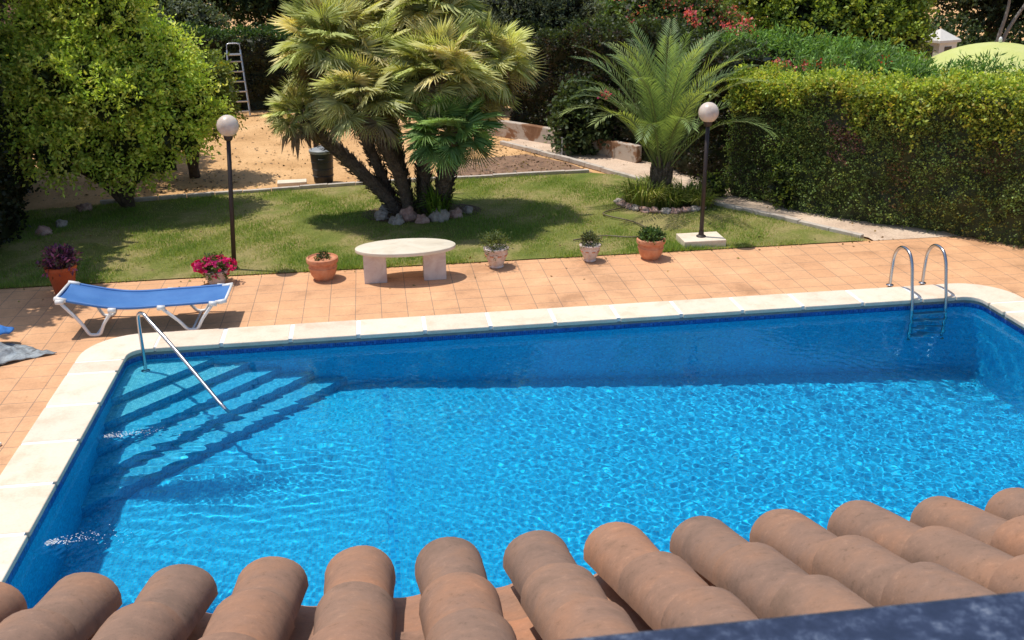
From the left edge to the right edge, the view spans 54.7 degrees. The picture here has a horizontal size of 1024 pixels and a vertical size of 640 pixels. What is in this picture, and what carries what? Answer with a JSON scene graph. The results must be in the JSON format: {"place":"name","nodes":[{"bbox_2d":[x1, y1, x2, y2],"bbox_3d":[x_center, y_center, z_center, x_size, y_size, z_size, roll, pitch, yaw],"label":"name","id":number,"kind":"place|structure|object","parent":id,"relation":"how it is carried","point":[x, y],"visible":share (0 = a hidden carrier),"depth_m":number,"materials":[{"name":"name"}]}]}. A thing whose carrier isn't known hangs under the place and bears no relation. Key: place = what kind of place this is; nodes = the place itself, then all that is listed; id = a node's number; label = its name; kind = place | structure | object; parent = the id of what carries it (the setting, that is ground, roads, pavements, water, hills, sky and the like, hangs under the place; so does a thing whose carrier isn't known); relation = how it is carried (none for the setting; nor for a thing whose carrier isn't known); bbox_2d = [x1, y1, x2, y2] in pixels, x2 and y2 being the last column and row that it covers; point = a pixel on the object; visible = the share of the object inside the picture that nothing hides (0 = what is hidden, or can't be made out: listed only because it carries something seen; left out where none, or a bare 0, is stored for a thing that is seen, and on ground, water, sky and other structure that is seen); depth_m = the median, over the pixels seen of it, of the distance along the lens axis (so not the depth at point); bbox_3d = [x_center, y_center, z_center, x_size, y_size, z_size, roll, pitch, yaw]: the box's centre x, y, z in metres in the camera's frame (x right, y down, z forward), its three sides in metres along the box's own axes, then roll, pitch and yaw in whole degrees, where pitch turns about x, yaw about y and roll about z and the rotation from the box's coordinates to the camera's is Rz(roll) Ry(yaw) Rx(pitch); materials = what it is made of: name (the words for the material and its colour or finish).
{"place":"outdoors","nodes":[
{"label":"outdoors","id":0,"kind":"place"},
{"bbox_2d":[0,173,865,288],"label":"lawn","id":1,"kind":"structure","parent":0,"point":[340,236],"depth_m":16.26,"materials":[{"name":"green plant"}]},
{"bbox_2d":[216,115,238,270],"bbox_3d":[-3.991,-1.770,14.055,0.300,2.270,0.300,0,21,-9],"label":"garden lamp","id":2,"kind":"object","parent":1,"relation":"on","point":[227,127],"visible":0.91,"depth_m":13.82,"materials":[{"name":"metal"}]},
{"bbox_2d":[361,203,481,221],"bbox_3d":[-1.570,-1.875,17.208,2.100,0.001,1.240,-4,22,-7],"label":"palm bed","id":3,"kind":"object","parent":1,"relation":"on","point":[476,210],"visible":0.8,"depth_m":17.19,"materials":[{"name":"soil"}]},
{"bbox_2d":[408,181,470,213],"bbox_3d":[-1.283,-2.046,16.834,1.144,0.628,1.165,-13,25,-28],"label":"palm shoot","id":4,"kind":"object","parent":3,"relation":"on","point":[433,201],"visible":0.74,"depth_m":16.65,"materials":[{"name":"green plant"}]},
{"bbox_2d":[573,206,646,240],"bbox_3d":[1.488,-1.624,16.417,1.329,0.032,1.822,-4,22,-7],"label":"garden hose","id":5,"kind":"object","parent":1,"relation":"on","point":[617,218],"visible":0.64,"depth_m":16.34,"materials":[{"name":"rubber"}]},
{"bbox_2d":[613,198,625,202],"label":"edging stone","id":6,"kind":"object","parent":1,"relation":"on","point":[617,200],"visible":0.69,"depth_m":17.63,"materials":[{"name":"grey stone"}]},
{"bbox_2d":[649,206,660,212],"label":"edging stone","id":7,"kind":"object","parent":1,"relation":"on","point":[653,209],"visible":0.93,"depth_m":17.00,"materials":[{"name":"grey stone"}]},
{"bbox_2d":[620,196,691,209],"bbox_3d":[2.712,-2.156,17.786,1.560,0.001,1.480,-4,22,-7],"label":"palm bed","id":8,"kind":"object","parent":1,"relation":"on","point":[686,205],"visible":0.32,"depth_m":17.42,"materials":[{"name":"soil"}]},
{"bbox_2d":[600,172,684,206],"bbox_3d":[2.306,-2.280,17.363,1.600,0.595,1.518,2,22,6],"label":"grass tuft","id":9,"kind":"object","parent":8,"relation":"on","point":[641,194],"visible":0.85,"depth_m":17.25,"materials":[{"name":"green plant"}]},
{"bbox_2d":[633,172,685,184],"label":"grass tuft","id":10,"kind":"object","parent":8,"relation":"on","point":[647,177],"visible":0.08,"depth_m":18.27,"materials":[{"name":"green plant"}]},
{"bbox_2d":[646,184,693,207],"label":"grass tuft","id":11,"kind":"object","parent":8,"relation":"on","point":[670,200],"visible":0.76,"depth_m":17.19,"materials":[{"name":"green plant"}]},
{"bbox_2d":[665,179,712,204],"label":"grass tuft","id":12,"kind":"object","parent":8,"relation":"on","point":[692,186],"visible":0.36,"depth_m":17.58,"materials":[{"name":"green plant"}]},
{"bbox_2d":[659,207,670,213],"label":"edging stone","id":13,"kind":"object","parent":1,"relation":"on","point":[666,210],"visible":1,"depth_m":16.96,"materials":[{"name":"grey stone"}]},
{"bbox_2d":[558,17,778,189],"bbox_3d":[2.610,-3.563,17.269,3.791,3.102,3.683,-4,22,-7],"label":"date palm","id":14,"kind":"object","parent":1,"relation":"on","point":[666,120],"visible":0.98,"depth_m":16.98,"materials":[{"name":"green plant"}]},
{"bbox_2d":[676,102,725,248],"bbox_3d":[2.918,-2.191,14.980,0.660,2.190,0.460,-4,22,-7],"label":"garden lamp","id":15,"kind":"object","parent":1,"relation":"on","point":[708,112],"visible":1,"depth_m":15.11,"materials":[{"name":"black metal"}]},
{"bbox_2d":[684,188,723,208],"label":"grass tuft","id":16,"kind":"object","parent":1,"relation":"on","point":[696,199],"visible":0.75,"depth_m":17.20,"materials":[{"name":"green plant"}]},
{"bbox_2d":[0,236,1023,474],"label":"pool deck","id":17,"kind":"structure","parent":0,"point":[29,387],"depth_m":13.57,"materials":[{"name":"tile"}]},
{"bbox_2d":[0,325,13,334],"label":"blue towel","id":18,"kind":"object","parent":17,"relation":"on","point":[5,330],"visible":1,"depth_m":11.76,"materials":[{"name":"blue fabric"}]},
{"bbox_2d":[0,342,56,364],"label":"grey cloth","id":19,"kind":"object","parent":17,"relation":"on","point":[9,352],"visible":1,"depth_m":11.57,"materials":[{"name":"grey fabric"}]},
{"bbox_2d":[35,243,82,294],"bbox_3d":[-6.151,-0.725,13.518,0.609,0.724,0.600,3,22,10],"label":"plant pot","id":20,"kind":"object","parent":17,"relation":"on","point":[60,264],"visible":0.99,"depth_m":13.38,"materials":[{"name":"red ceramic"}]},
{"bbox_2d":[53,280,233,336],"bbox_3d":[-4.558,-0.197,12.406,2.025,0.528,0.724,-3,22,-6],"label":"sun lounger","id":21,"kind":"object","parent":17,"relation":"on","point":[112,301],"visible":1,"depth_m":12.37,"materials":[{"name":"blue fabric"}]},
{"bbox_2d":[191,251,239,284],"bbox_3d":[-4.123,-0.735,13.829,0.495,0.470,0.580,12,25,29],"label":"plant pot","id":22,"kind":"object","parent":17,"relation":"on","point":[214,270],"visible":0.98,"depth_m":13.73,"materials":[{"name":"ceramic"}]},
{"bbox_2d":[306,250,337,281],"bbox_3d":[-2.671,-0.779,13.964,0.449,0.418,0.449,-4,22,-7],"label":"plant pot","id":23,"kind":"object","parent":17,"relation":"on","point":[322,267],"visible":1,"depth_m":13.85,"materials":[{"name":"ceramic"}]},
{"bbox_2d":[355,238,455,283],"bbox_3d":[-1.487,-0.815,13.936,1.410,0.481,0.733,-4,22,-7],"label":"stone table","id":24,"kind":"object","parent":17,"relation":"on","point":[430,251],"visible":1,"depth_m":13.80,"materials":[{"name":"beige stone"}]},
{"bbox_2d":[478,228,513,268],"bbox_3d":[-0.199,-1.052,14.351,0.615,0.586,0.581,-4,22,-7],"label":"plant pot","id":25,"kind":"object","parent":17,"relation":"on","point":[496,249],"visible":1,"depth_m":14.26,"materials":[{"name":"ceramic"}]},
{"bbox_2d":[0,487,1023,639],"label":"villa","id":26,"kind":"object","parent":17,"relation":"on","point":[940,568],"visible":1,"depth_m":2.30,"materials":[{"name":"ceramic"}]},
{"bbox_2d":[571,230,602,261],"bbox_3d":[1.147,-1.098,14.568,0.404,0.481,0.436,-10,23,-21],"label":"plant pot","id":27,"kind":"object","parent":17,"relation":"on","point":[589,247],"visible":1,"depth_m":14.50,"materials":[{"name":"ceramic"}]},
{"bbox_2d":[635,224,666,260],"bbox_3d":[2.069,-1.162,14.657,0.469,0.515,0.516,-4,22,-7],"label":"plant pot","id":28,"kind":"object","parent":17,"relation":"on","point":[651,241],"visible":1,"depth_m":14.54,"materials":[{"name":"ceramic"}]},
{"bbox_2d":[1,2,1023,288],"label":"ground","id":29,"kind":"structure","parent":0,"point":[281,162],"depth_m":20.58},
{"bbox_2d":[0,0,22,11],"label":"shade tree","id":30,"kind":"object","parent":29,"relation":"on","point":[12,1],"visible":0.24,"depth_m":19.71,"materials":[{"name":"green plant"}]},
{"bbox_2d":[0,1,39,246],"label":"side hedge","id":31,"kind":"object","parent":29,"relation":"on","point":[12,195],"visible":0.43,"depth_m":15.94,"materials":[{"name":"green plant"}]},
{"bbox_2d":[35,225,52,235],"bbox_3d":[-7.670,-1.433,16.244,0.292,0.278,0.259,-4,22,-7],"label":"rock","id":32,"kind":"object","parent":29,"relation":"on","point":[42,230],"visible":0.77,"depth_m":16.15,"materials":[{"name":"grey stone"}]},
{"bbox_2d":[55,219,67,227],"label":"rock","id":33,"kind":"object","parent":29,"relation":"on","point":[59,222],"visible":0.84,"depth_m":16.60,"materials":[{"name":"grey stone"}]},
{"bbox_2d":[75,203,92,211],"bbox_3d":[-7.598,-1.957,17.599,0.282,0.260,0.228,-11,24,-25],"label":"rock","id":34,"kind":"object","parent":29,"relation":"on","point":[85,207],"visible":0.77,"depth_m":17.53,"materials":[{"name":"grey stone"}]},
{"bbox_2d":[0,0,236,207],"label":"bushy tree","id":35,"kind":"object","parent":29,"relation":"on","point":[102,93],"visible":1,"depth_m":16.23,"materials":[{"name":"green plant"}]},
{"bbox_2d":[135,0,189,17],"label":"evergreen tree","id":36,"kind":"object","parent":29,"relation":"on","point":[158,3],"visible":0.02,"depth_m":29.51,"materials":[{"name":"green plant"}]},
{"bbox_2d":[152,0,240,34],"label":"grey shrub","id":37,"kind":"object","parent":29,"relation":"on","point":[199,18],"visible":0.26,"depth_m":27.86,"materials":[{"name":"green plant"}]},
{"bbox_2d":[150,0,253,24],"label":"evergreen tree","id":38,"kind":"object","parent":29,"relation":"on","point":[224,7],"visible":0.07,"depth_m":31.18,"materials":[{"name":"green plant"}]},
{"bbox_2d":[171,39,248,178],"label":"citrus tree","id":39,"kind":"object","parent":29,"relation":"on","point":[223,72],"visible":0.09,"depth_m":19.26,"materials":[{"name":"green plant"}]},
{"bbox_2d":[226,43,250,114],"bbox_3d":[-7.366,-6.457,26.484,0.551,1.866,0.784,-6,22,-14],"label":"stepladder","id":40,"kind":"object","parent":29,"relation":"on","point":[242,70],"visible":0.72,"depth_m":26.31,"materials":[{"name":"metal"}]},
{"bbox_2d":[10,21,507,111],"bbox_3d":[-7.339,-6.948,27.199,14.817,2.470,3.038,0,22,2],"label":"back hedge","id":41,"kind":"object","parent":29,"relation":"on","point":[255,43],"visible":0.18,"depth_m":26.98,"materials":[{"name":"green plant"}]},
{"bbox_2d":[206,0,324,29],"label":"evergreen tree","id":42,"kind":"object","parent":29,"relation":"on","point":[257,10],"visible":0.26,"depth_m":30.23,"materials":[{"name":"green plant"}]},
{"bbox_2d":[277,179,306,186],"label":"paving slab","id":43,"kind":"structure","parent":29,"relation":"on","point":[290,182],"depth_m":19.15,"materials":[{"name":"beige stone"}]},
{"bbox_2d":[309,145,333,183],"bbox_3d":[-3.701,-3.047,19.302,0.480,0.725,0.509,-4,22,-7],"label":"dustbin","id":44,"kind":"object","parent":29,"relation":"on","point":[322,165],"visible":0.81,"depth_m":19.17,"materials":[{"name":"plastic"}]},
{"bbox_2d":[26,109,627,200],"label":"leaf litter","id":45,"kind":"object","parent":29,"relation":"on","point":[337,163],"visible":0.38,"depth_m":20.48,"materials":[{"name":"brown plant"}]},
{"bbox_2d":[260,74,401,214],"bbox_3d":[-3.058,-2.903,16.728,2.209,2.555,1.262,-12,24,-26],"label":"fan palm","id":46,"kind":"object","parent":29,"relation":"on","point":[301,127],"visible":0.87,"depth_m":16.25,"materials":[{"name":"green plant"}]},
{"bbox_2d":[265,0,398,202],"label":"fan palm","id":47,"kind":"object","parent":29,"relation":"on","point":[313,18],"visible":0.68,"depth_m":15.37,"materials":[{"name":"green plant"}]},
{"bbox_2d":[100,169,588,204],"bbox_3d":[-2.998,-2.594,19.055,9.279,0.105,0.288,-5,22,-12],"label":"lawn edging","id":48,"kind":"object","parent":29,"relation":"on","point":[300,187],"visible":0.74,"depth_m":18.90,"materials":[{"name":"concrete"}]},
{"bbox_2d":[307,42,417,211],"bbox_3d":[-2.353,-2.889,15.820,1.788,3.108,2.059,-4,22,-7],"label":"fan palm","id":49,"kind":"object","parent":29,"relation":"on","point":[372,119],"visible":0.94,"depth_m":15.29,"materials":[{"name":"green plant"}]},
{"bbox_2d":[321,4,421,205],"bbox_3d":[-2.216,-3.314,16.192,1.781,3.608,1.812,-4,22,-7],"label":"fan palm","id":50,"kind":"object","parent":29,"relation":"on","point":[386,22],"visible":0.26,"depth_m":15.52,"materials":[{"name":"green plant"}]},
{"bbox_2d":[331,0,427,199],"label":"fan palm","id":51,"kind":"object","parent":29,"relation":"on","point":[378,11],"visible":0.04,"depth_m":16.08,"materials":[{"name":"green plant"}]},
{"bbox_2d":[374,210,388,219],"bbox_3d":[-2.211,-1.739,16.834,0.274,0.278,0.232,-4,22,-7],"label":"rock","id":52,"kind":"object","parent":29,"relation":"on","point":[380,215],"visible":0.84,"depth_m":16.78,"materials":[{"name":"grey stone"}]},
{"bbox_2d":[379,205,391,213],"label":"rock","id":53,"kind":"object","parent":29,"relation":"on","point":[382,208],"visible":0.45,"depth_m":17.13,"materials":[{"name":"grey stone"}]},
{"bbox_2d":[388,213,404,224],"bbox_3d":[-1.940,-1.659,16.598,0.281,0.278,0.267,-4,22,-7],"label":"rock","id":54,"kind":"object","parent":29,"relation":"on","point":[397,219],"visible":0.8,"depth_m":16.52,"materials":[{"name":"grey stone"}]},
{"bbox_2d":[399,205,416,220],"bbox_3d":[-1.783,-1.745,16.780,0.370,0.404,0.317,-4,22,-7],"label":"rock","id":55,"kind":"object","parent":29,"relation":"on","point":[409,213],"visible":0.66,"depth_m":16.71,"materials":[{"name":"grey stone"}]},
{"bbox_2d":[414,214,429,223],"bbox_3d":[-1.518,-1.671,16.652,0.257,0.248,0.226,-4,22,-7],"label":"rock","id":56,"kind":"object","parent":29,"relation":"on","point":[422,219],"visible":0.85,"depth_m":16.58,"materials":[{"name":"grey stone"}]},
{"bbox_2d":[371,0,488,206],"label":"fan palm","id":57,"kind":"object","parent":29,"relation":"on","point":[452,7],"visible":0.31,"depth_m":15.86,"materials":[{"name":"green plant"}]},
{"bbox_2d":[428,208,449,221],"bbox_3d":[-1.225,-1.710,16.750,0.370,0.405,0.308,-17,27,-35],"label":"rock","id":58,"kind":"object","parent":29,"relation":"on","point":[441,215],"visible":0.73,"depth_m":16.66,"materials":[{"name":"grey stone"}]},
{"bbox_2d":[373,9,506,212],"bbox_3d":[-1.193,-3.160,15.877,2.197,3.520,1.990,-4,22,-7],"label":"fan palm","id":59,"kind":"object","parent":29,"relation":"on","point":[444,45],"visible":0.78,"depth_m":15.23,"materials":[{"name":"green plant"}]},
{"bbox_2d":[397,87,506,210],"bbox_3d":[-1.081,-2.502,15.728,1.784,2.453,1.732,15,26,34],"label":"fan palm","id":60,"kind":"object","parent":29,"relation":"on","point":[447,150],"visible":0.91,"depth_m":15.27,"materials":[{"name":"green plant"}]},
{"bbox_2d":[448,207,462,218],"bbox_3d":[-0.948,-1.785,16.901,0.258,0.267,0.283,13,25,31],"label":"rock","id":61,"kind":"object","parent":29,"relation":"on","point":[456,212],"visible":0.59,"depth_m":16.83,"materials":[{"name":"grey stone"}]},
{"bbox_2d":[461,206,472,213],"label":"rock","id":62,"kind":"object","parent":29,"relation":"on","point":[467,209],"visible":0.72,"depth_m":17.10,"materials":[{"name":"grey stone"}]},
{"bbox_2d":[427,49,520,201],"bbox_3d":[-0.703,-3.317,17.023,1.792,2.961,1.752,-4,22,-7],"label":"fan palm","id":63,"kind":"object","parent":29,"relation":"on","point":[497,108],"visible":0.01,"depth_m":16.61,"materials":[{"name":"green plant"}]},
{"bbox_2d":[446,9,548,204],"bbox_3d":[-0.318,-3.453,16.639,1.802,3.504,1.868,-8,23,-19],"label":"fan palm","id":64,"kind":"object","parent":29,"relation":"on","point":[512,47],"visible":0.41,"depth_m":15.94,"materials":[{"name":"green plant"}]},
{"bbox_2d":[0,283,1023,583],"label":"swimming pool","id":65,"kind":"structure","parent":29,"relation":"in","point":[36,469],"depth_m":12.10,"materials":[{"name":"stone"}]},
{"bbox_2d":[136,311,225,408],"bbox_3d":[-3.636,0.468,10.896,1.800,0.866,0.100,17,28,38],"label":"pool handrail","id":66,"kind":"object","parent":65,"relation":"attached to","point":[183,359],"visible":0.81,"depth_m":10.93,"materials":[{"name":"silver metal"}]},
{"bbox_2d":[8,305,1023,613],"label":"pool water","id":67,"kind":"structure","parent":65,"relation":"in","point":[312,461],"depth_m":9.74,"materials":[{"name":"blue liquid"}]},
{"bbox_2d":[45,427,160,544],"bbox_3d":[-3.572,1.468,9.141,0.878,0.001,2.252,-4,22,-7],"label":"water foam","id":68,"kind":"object","parent":67,"relation":"on","point":[47,542],"visible":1,"depth_m":8.25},
{"bbox_2d":[886,244,947,310],"bbox_3d":[5.409,-0.114,13.278,0.570,1.806,0.728,-4,22,-7],"label":"pool ladder","id":69,"kind":"object","parent":65,"relation":"attached to","point":[921,282],"visible":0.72,"depth_m":12.93,"materials":[{"name":"silver metal"}]},
{"bbox_2d":[457,154,591,175],"bbox_3d":[-0.011,-3.236,20.721,3.050,0.001,2.080,-4,22,-7],"label":"soil bed","id":70,"kind":"object","parent":29,"relation":"on","point":[545,164],"visible":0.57,"depth_m":20.67,"materials":[{"name":"brown soil"}]},
{"bbox_2d":[440,119,641,162],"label":"garden wall","id":71,"kind":"structure","parent":29,"relation":"on","point":[626,151],"depth_m":22.52,"materials":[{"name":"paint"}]},
{"bbox_2d":[477,0,612,86],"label":"olive tree","id":72,"kind":"object","parent":29,"relation":"on","point":[559,13],"visible":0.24,"depth_m":23.38,"materials":[{"name":"green plant"}]},
{"bbox_2d":[542,66,622,156],"bbox_3d":[1.820,-4.399,21.631,2.368,2.252,1.782,-4,22,-7],"label":"dark shrub","id":73,"kind":"object","parent":29,"relation":"on","point":[574,129],"visible":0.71,"depth_m":21.17,"materials":[{"name":"green plant"}]},
{"bbox_2d":[597,87,614,98],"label":"flowering twig","id":74,"kind":"object","parent":73,"relation":"attached to","point":[605,94],"visible":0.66,"depth_m":20.78,"materials":[{"name":"pink plant"}]},
{"bbox_2d":[582,0,619,31],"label":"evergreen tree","id":75,"kind":"object","parent":29,"relation":"on","point":[599,10],"visible":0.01,"depth_m":31.14,"materials":[{"name":"green plant"}]},
{"bbox_2d":[616,200,626,205],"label":"edging stone","id":76,"kind":"object","parent":29,"relation":"on","point":[621,203],"visible":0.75,"depth_m":17.46,"materials":[{"name":"grey stone"}]},
{"bbox_2d":[622,202,631,208],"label":"edging stone","id":77,"kind":"object","parent":29,"relation":"on","point":[628,206],"visible":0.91,"depth_m":17.29,"materials":[{"name":"grey stone"}]},
{"bbox_2d":[629,204,639,210],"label":"edging stone","id":78,"kind":"object","parent":29,"relation":"on","point":[634,207],"visible":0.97,"depth_m":17.18,"materials":[{"name":"grey stone"}]},
{"bbox_2d":[504,11,779,179],"bbox_3d":[2.384,-5.003,21.093,1.677,3.117,7.791,-15,26,-31],"label":"climber hedge","id":79,"kind":"object","parent":29,"relation":"on","point":[559,49],"visible":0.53,"depth_m":20.75,"materials":[{"name":"green plant"}]},
{"bbox_2d":[639,206,649,212],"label":"edging stone","id":80,"kind":"object","parent":29,"relation":"on","point":[642,209],"visible":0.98,"depth_m":17.06,"materials":[{"name":"grey stone"}]},
{"bbox_2d":[589,0,747,22],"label":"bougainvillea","id":81,"kind":"object","parent":29,"relation":"on","point":[612,3],"visible":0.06,"depth_m":27.03,"materials":[{"name":"green plant"}]},
{"bbox_2d":[670,207,680,213],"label":"edging stone","id":82,"kind":"object","parent":29,"relation":"on","point":[675,210],"visible":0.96,"depth_m":16.96,"materials":[{"name":"grey stone"}]},
{"bbox_2d":[500,140,863,238],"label":"path kerb","id":83,"kind":"structure","parent":29,"relation":"on","point":[603,169],"depth_m":17.45,"materials":[{"name":"concrete"}]},
{"bbox_2d":[609,0,761,43],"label":"bougainvillea","id":84,"kind":"object","parent":29,"relation":"on","point":[708,15],"visible":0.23,"depth_m":21.81,"materials":[{"name":"green plant"}]},
{"bbox_2d":[681,207,690,212],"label":"edging stone","id":85,"kind":"object","parent":29,"relation":"on","point":[685,209],"visible":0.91,"depth_m":17.00,"materials":[{"name":"grey stone"}]},
{"bbox_2d":[690,205,700,211],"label":"edging stone","id":86,"kind":"object","parent":29,"relation":"on","point":[694,208],"visible":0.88,"depth_m":17.06,"materials":[{"name":"grey stone"}]},
{"bbox_2d":[693,169,730,196],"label":"plant","id":87,"kind":"object","parent":29,"relation":"on","point":[717,183],"visible":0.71,"depth_m":17.89,"materials":[{"name":"green plant"}]},
{"bbox_2d":[765,162,800,210],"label":"plant","id":88,"kind":"object","parent":29,"relation":"on","point":[787,198],"visible":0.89,"depth_m":17.04,"materials":[{"name":"green plant"}]},
{"bbox_2d":[666,5,935,75],"bbox_3d":[5.823,-4.642,19.893,5.616,3.131,2.832,2,22,8],"label":"oleander","id":89,"kind":"object","parent":29,"relation":"on","point":[809,43],"visible":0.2,"depth_m":19.42,"materials":[{"name":"green plant"}]},
{"bbox_2d":[721,0,939,60],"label":"round tree","id":90,"kind":"object","parent":29,"relation":"on","point":[895,21],"visible":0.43,"depth_m":23.29,"materials":[{"name":"green plant"}]},
{"bbox_2d":[774,38,949,81],"bbox_3d":[6.260,-3.752,18.088,3.727,2.787,2.114,4,22,11],"label":"long leaved shrub","id":91,"kind":"object","parent":29,"relation":"on","point":[883,61],"visible":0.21,"depth_m":17.72,"materials":[{"name":"green plant"}]},
{"bbox_2d":[720,60,1023,248],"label":"clipped hedge","id":92,"kind":"object","parent":29,"relation":"on","point":[942,152],"visible":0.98,"depth_m":15.81,"materials":[{"name":"green plant"}]},
{"bbox_2d":[919,29,960,59],"bbox_3d":[11.041,-6.510,25.836,0.740,2.120,0.740,-10,24,-23],"label":"chimney","id":93,"kind":"object","parent":29,"relation":"on","point":[946,41],"visible":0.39,"depth_m":25.32,"materials":[{"name":"white paint"}]},
{"bbox_2d":[916,25,974,58],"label":"dark shrub","id":94,"kind":"object","parent":29,"relation":"on","point":[963,41],"visible":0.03,"depth_m":27.29,"materials":[{"name":"green plant"}]},
{"bbox_2d":[871,48,1023,90],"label":"long leaved shrub","id":95,"kind":"object","parent":29,"relation":"on","point":[972,65],"visible":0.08,"depth_m":16.85,"materials":[{"name":"green plant"}]},
{"bbox_2d":[913,9,996,44],"bbox_3d":[12.189,-7.530,28.442,3.679,2.755,2.608,-4,22,-7],"label":"dark shrub","id":96,"kind":"object","parent":29,"relation":"on","point":[971,31],"visible":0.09,"depth_m":27.92,"materials":[{"name":"green plant"}]},
{"bbox_2d":[926,37,1023,77],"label":"parasol","id":97,"kind":"object","parent":29,"relation":"on","point":[1013,49],"visible":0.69,"depth_m":18.58,"materials":[{"name":"fabric"}]},
{"bbox_2d":[932,0,1023,39],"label":"dark tree","id":98,"kind":"object","parent":29,"relation":"on","point":[992,12],"visible":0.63,"depth_m":28.79,"materials":[{"name":"green plant"}]},
{"bbox_2d":[953,0,1023,41],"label":"bare tree","id":99,"kind":"object","parent":29,"relation":"on","point":[1009,27],"visible":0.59,"depth_m":26.55,"materials":[{"name":"brown plant"}]},
{"bbox_2d":[990,15,1023,44],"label":"dark shrub","id":100,"kind":"object","parent":29,"relation":"on","point":[1014,31],"visible":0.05,"depth_m":27.33,"materials":[{"name":"green plant"}]},
{"bbox_2d":[508,139,956,240],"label":"garden path","id":101,"kind":"structure","parent":0,"point":[865,228],"depth_m":17.23,"materials":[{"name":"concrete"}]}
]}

